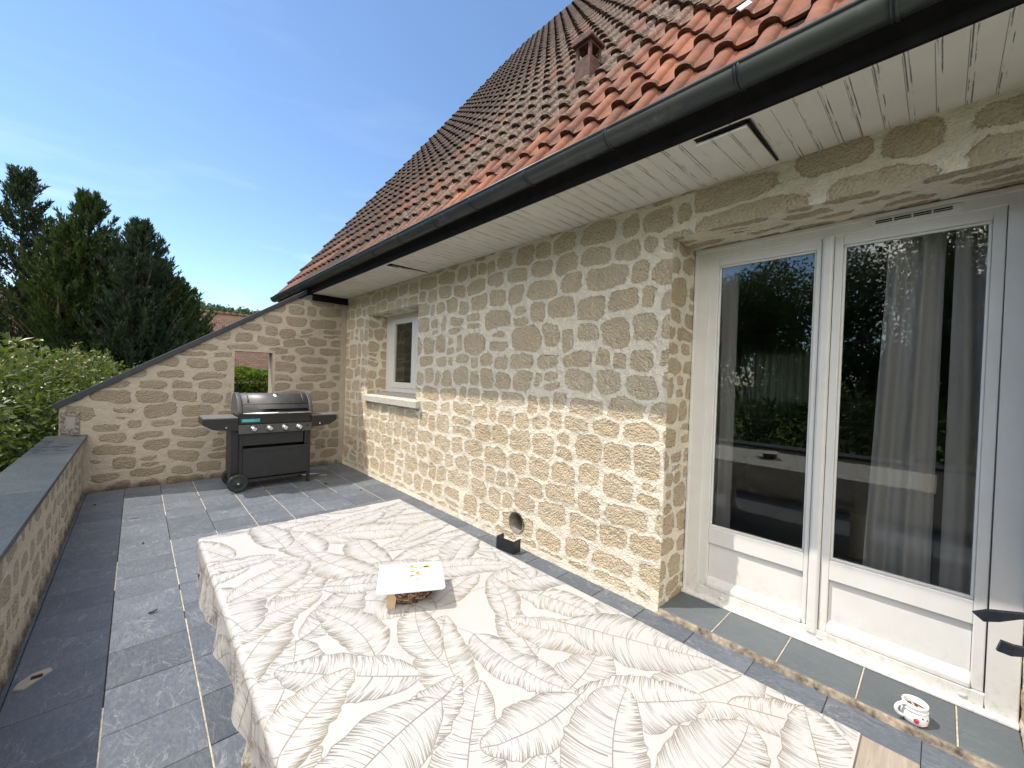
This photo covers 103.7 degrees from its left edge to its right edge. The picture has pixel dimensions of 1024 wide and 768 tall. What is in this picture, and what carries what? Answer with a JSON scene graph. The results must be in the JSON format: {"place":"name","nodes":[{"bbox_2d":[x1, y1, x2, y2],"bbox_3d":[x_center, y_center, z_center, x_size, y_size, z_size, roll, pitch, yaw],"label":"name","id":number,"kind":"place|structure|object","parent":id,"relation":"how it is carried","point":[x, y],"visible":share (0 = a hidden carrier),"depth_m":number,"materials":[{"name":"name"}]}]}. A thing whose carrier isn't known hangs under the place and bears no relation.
{"place":"outdoors","nodes":[
{"label":"outdoors","id":0,"kind":"place"},
{"bbox_2d":[0,288,268,383],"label":"neighbour house","id":1,"kind":"structure","parent":0,"point":[249,359],"depth_m":24.23,"materials":[{"name":"brown tile"}]},
{"bbox_2d":[0,0,573,312],"label":"sky","id":2,"kind":"structure","parent":0,"point":[248,134],"materials":[{"name":"blue"}]},
{"bbox_2d":[0,463,977,767],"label":"terrace floor","id":3,"kind":"structure","parent":0,"point":[128,681],"depth_m":2.37,"materials":[{"name":"grey tile"}]},
{"bbox_2d":[13,667,52,691],"bbox_3d":[-2.413,1.483,2.023,0.069,0.013,0.155,2,1,-4],"label":"mortar chip","id":4,"kind":"object","parent":3,"relation":"on","point":[28,681],"visible":1,"depth_m":2.01,"materials":[{"name":"grey concrete"}]},
{"bbox_2d":[198,392,336,492],"bbox_3d":[-3.369,0.760,5.655,1.623,1.282,0.560,1,1,-43],"label":"barbecue","id":5,"kind":"object","parent":3,"relation":"on","point":[268,435],"visible":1,"depth_m":5.45,"materials":[{"name":"black metal"}]},
{"bbox_2d":[496,533,520,554],"bbox_3d":[-0.034,1.481,3.731,0.210,0.117,0.100,3,1,40],"label":"steel channel","id":6,"kind":"object","parent":3,"relation":"on","point":[507,545],"visible":0.98,"depth_m":3.68,"materials":[{"name":"grey metal"}]},
{"bbox_2d":[241,735,919,767],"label":"dining table","id":7,"kind":"object","parent":3,"relation":"on","point":[870,753],"visible":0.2,"depth_m":0.93,"materials":[{"name":"brown wood"}]},
{"bbox_2d":[197,499,860,767],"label":"tablecloth","id":8,"kind":"object","parent":7,"relation":"on","point":[488,656],"visible":0.97,"depth_m":1.15,"materials":[{"name":"fabric"}]},
{"bbox_2d":[387,594,395,608],"bbox_3d":[-0.431,0.772,1.444,0.037,0.066,0.029,2,1,3],"label":"cardboard flap","id":9,"kind":"object","parent":8,"relation":"on","point":[391,600],"visible":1,"depth_m":1.44,"materials":[{"name":"beige cardboard"}]},
{"bbox_2d":[395,590,432,604],"bbox_3d":[-0.377,0.773,1.525,0.202,0.064,0.153,1,1,-43],"label":"basket","id":10,"kind":"object","parent":8,"relation":"on","point":[408,598],"visible":0.27,"depth_m":1.46,"materials":[{"name":"wicker"}]},
{"bbox_2d":[376,561,444,595],"bbox_3d":[-0.385,0.736,1.534,0.242,0.005,0.220,2,1,-14],"label":"painted board","id":11,"kind":"object","parent":10,"relation":"on","point":[409,578],"visible":1,"depth_m":1.52,"materials":[{"name":"white paint"}]},
{"bbox_2d":[656,591,1023,767],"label":"door step","id":12,"kind":"object","parent":3,"relation":"on","point":[974,739],"depth_m":2.13,"materials":[{"name":"stone"}]},
{"bbox_2d":[894,694,928,726],"bbox_3d":[1.899,1.550,1.910,0.106,0.092,0.119,1,1,-43],"label":"mug","id":13,"kind":"object","parent":12,"relation":"on","point":[914,710],"visible":1,"depth_m":1.89,"materials":[{"name":"white ceramic"}]},
{"label":"ground","id":14,"kind":"structure","parent":0,"visible":0},
{"bbox_2d":[0,303,25,347],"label":"cypress tree","id":15,"kind":"object","parent":14,"relation":"on","point":[3,314],"visible":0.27,"depth_m":10.15,"materials":[{"name":"green plant"}]},
{"bbox_2d":[0,163,70,430],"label":"cypress tree","id":16,"kind":"object","parent":14,"relation":"on","point":[23,190],"visible":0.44,"depth_m":10.62,"materials":[{"name":"green plant"}]},
{"bbox_2d":[0,434,87,694],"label":"parapet wall","id":17,"kind":"structure","parent":14,"relation":"on","point":[41,489],"depth_m":2.69,"materials":[{"name":"stone"}]},
{"bbox_2d":[0,332,138,472],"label":"leafy bush","id":18,"kind":"object","parent":14,"relation":"on","point":[18,439],"visible":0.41,"depth_m":5.59,"materials":[{"name":"green plant"}]},
{"bbox_2d":[0,186,159,434],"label":"cypress tree","id":19,"kind":"object","parent":14,"relation":"on","point":[65,282],"visible":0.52,"depth_m":10.44,"materials":[{"name":"green plant"}]},
{"bbox_2d":[49,248,118,375],"bbox_3d":[-11.926,-0.908,12.047,3.698,6.666,3.733,1,1,-43],"label":"cypress tree","id":20,"kind":"object","parent":14,"relation":"on","point":[78,335],"visible":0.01,"depth_m":10.67,"materials":[{"name":"green plant"}]},
{"bbox_2d":[45,216,204,397],"bbox_3d":[-10.589,-1.150,11.336,3.635,7.258,3.802,1,1,-43],"label":"cypress tree","id":21,"kind":"object","parent":14,"relation":"on","point":[150,272],"visible":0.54,"depth_m":10.88,"materials":[{"name":"green plant"}]},
{"bbox_2d":[89,257,215,363],"bbox_3d":[-10.908,-0.756,12.385,3.484,6.418,4.019,1,1,-43],"label":"cypress tree","id":22,"kind":"object","parent":14,"relation":"on","point":[173,273],"visible":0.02,"depth_m":12.42,"materials":[{"name":"green plant"}]},
{"bbox_2d":[117,274,224,369],"bbox_3d":[-10.152,-0.428,12.151,3.550,5.818,3.319,1,1,-43],"label":"cypress tree","id":23,"kind":"object","parent":14,"relation":"on","point":[189,291],"visible":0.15,"depth_m":12.02,"materials":[{"name":"green plant"}]},
{"bbox_2d":[52,290,346,493],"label":"side wall","id":24,"kind":"structure","parent":14,"relation":"on","point":[140,425],"depth_m":5.67,"materials":[{"name":"beige stone"}]},
{"bbox_2d":[234,365,267,392],"bbox_3d":[-5.844,1.139,11.186,5.150,3.249,1.778,1,1,-43],"label":"hedge","id":25,"kind":"object","parent":14,"relation":"on","point":[249,375],"visible":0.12,"depth_m":9.85,"materials":[{"name":"green plant"}]},
{"bbox_2d":[270,0,1023,749],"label":"house","id":26,"kind":"structure","parent":14,"relation":"on","point":[548,232],"depth_m":2.88,"materials":[{"name":"stone"}]},
{"bbox_2d":[362,312,419,408],"bbox_3d":[-1.624,-0.389,5.898,0.443,1.360,1.690,1,1,-43],"label":"window","id":27,"kind":"structure","parent":26,"relation":"in","point":[402,330],"depth_m":6.15,"materials":[{"name":"white plastic"}]},
{"bbox_2d":[712,266,739,528],"bbox_3d":[1.494,0.289,3.084,0.084,2.500,0.390,1,1,-43],"label":"curtain","id":28,"kind":"object","parent":26,"relation":"hanging from","point":[723,461],"visible":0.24,"depth_m":2.98,"materials":[{"name":"fabric"}]},
{"bbox_2d":[734,344,830,417],"bbox_3d":[4.623,-0.009,6.845,0.084,1.300,1.500,1,1,-43],"label":"curtain","id":29,"kind":"object","parent":26,"relation":"hanging from","point":[781,373],"visible":0.63,"depth_m":6.97,"materials":[{"name":"fabric"}]},
{"bbox_2d":[731,413,945,531],"bbox_3d":[4.152,1.069,5.703,0.760,1.090,3.840,1,1,-43],"label":"kitchen counter","id":30,"kind":"object","parent":26,"relation":"in","point":[769,457],"visible":0.33,"depth_m":5.50,"materials":[{"name":"silver metal"}]},
{"bbox_2d":[760,395,779,418],"bbox_3d":[3.803,0.326,5.931,0.269,0.363,0.246,2,1,17],"label":"potted plant","id":31,"kind":"object","parent":30,"relation":"on","point":[768,411],"visible":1,"depth_m":5.93,"materials":[{"name":"green plant"}]},
{"bbox_2d":[789,403,807,421],"bbox_3d":[4.094,0.394,5.645,0.340,0.255,0.340,1,1,-43],"label":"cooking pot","id":32,"kind":"object","parent":30,"relation":"on","point":[799,413],"visible":0.73,"depth_m":5.56,"materials":[{"name":"black metal"}]},
{"bbox_2d":[681,184,1023,730],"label":"patio door","id":33,"kind":"structure","parent":26,"relation":"in","point":[916,634],"depth_m":2.28,"materials":[{"name":"white plastic"}]},
{"bbox_2d":[862,231,946,583],"bbox_3d":[2.218,0.325,2.302,0.076,2.500,0.293,1,1,-43],"label":"curtain","id":34,"kind":"object","parent":26,"relation":"hanging from","point":[898,530],"visible":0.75,"depth_m":2.28,"materials":[{"name":"fabric"}]},
{"bbox_2d":[939,208,1008,656],"bbox_3d":[2.457,0.337,2.061,0.076,2.500,0.318,1,1,-43],"label":"curtain","id":35,"kind":"object","parent":26,"relation":"hanging from","point":[967,330],"visible":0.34,"depth_m":2.12,"materials":[{"name":"fabric"}]},
{"bbox_2d":[972,609,1023,621],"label":"iron hook","id":36,"kind":"object","parent":26,"relation":"attached to","point":[988,615],"visible":1,"depth_m":1.61,"materials":[{"name":"black metal"}]},
{"bbox_2d":[996,639,1023,656],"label":"iron hook","id":37,"kind":"object","parent":26,"relation":"attached to","point":[1008,648],"visible":1,"depth_m":1.57,"materials":[{"name":"black metal"}]},
{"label":"hill","id":38,"kind":"structure","parent":0,"visible":0},
{"bbox_2d":[10,282,259,314],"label":"hill woods","id":39,"kind":"object","parent":38,"relation":"on","point":[218,307],"visible":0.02,"depth_m":230.29,"materials":[{"name":"green plant"}]}
]}

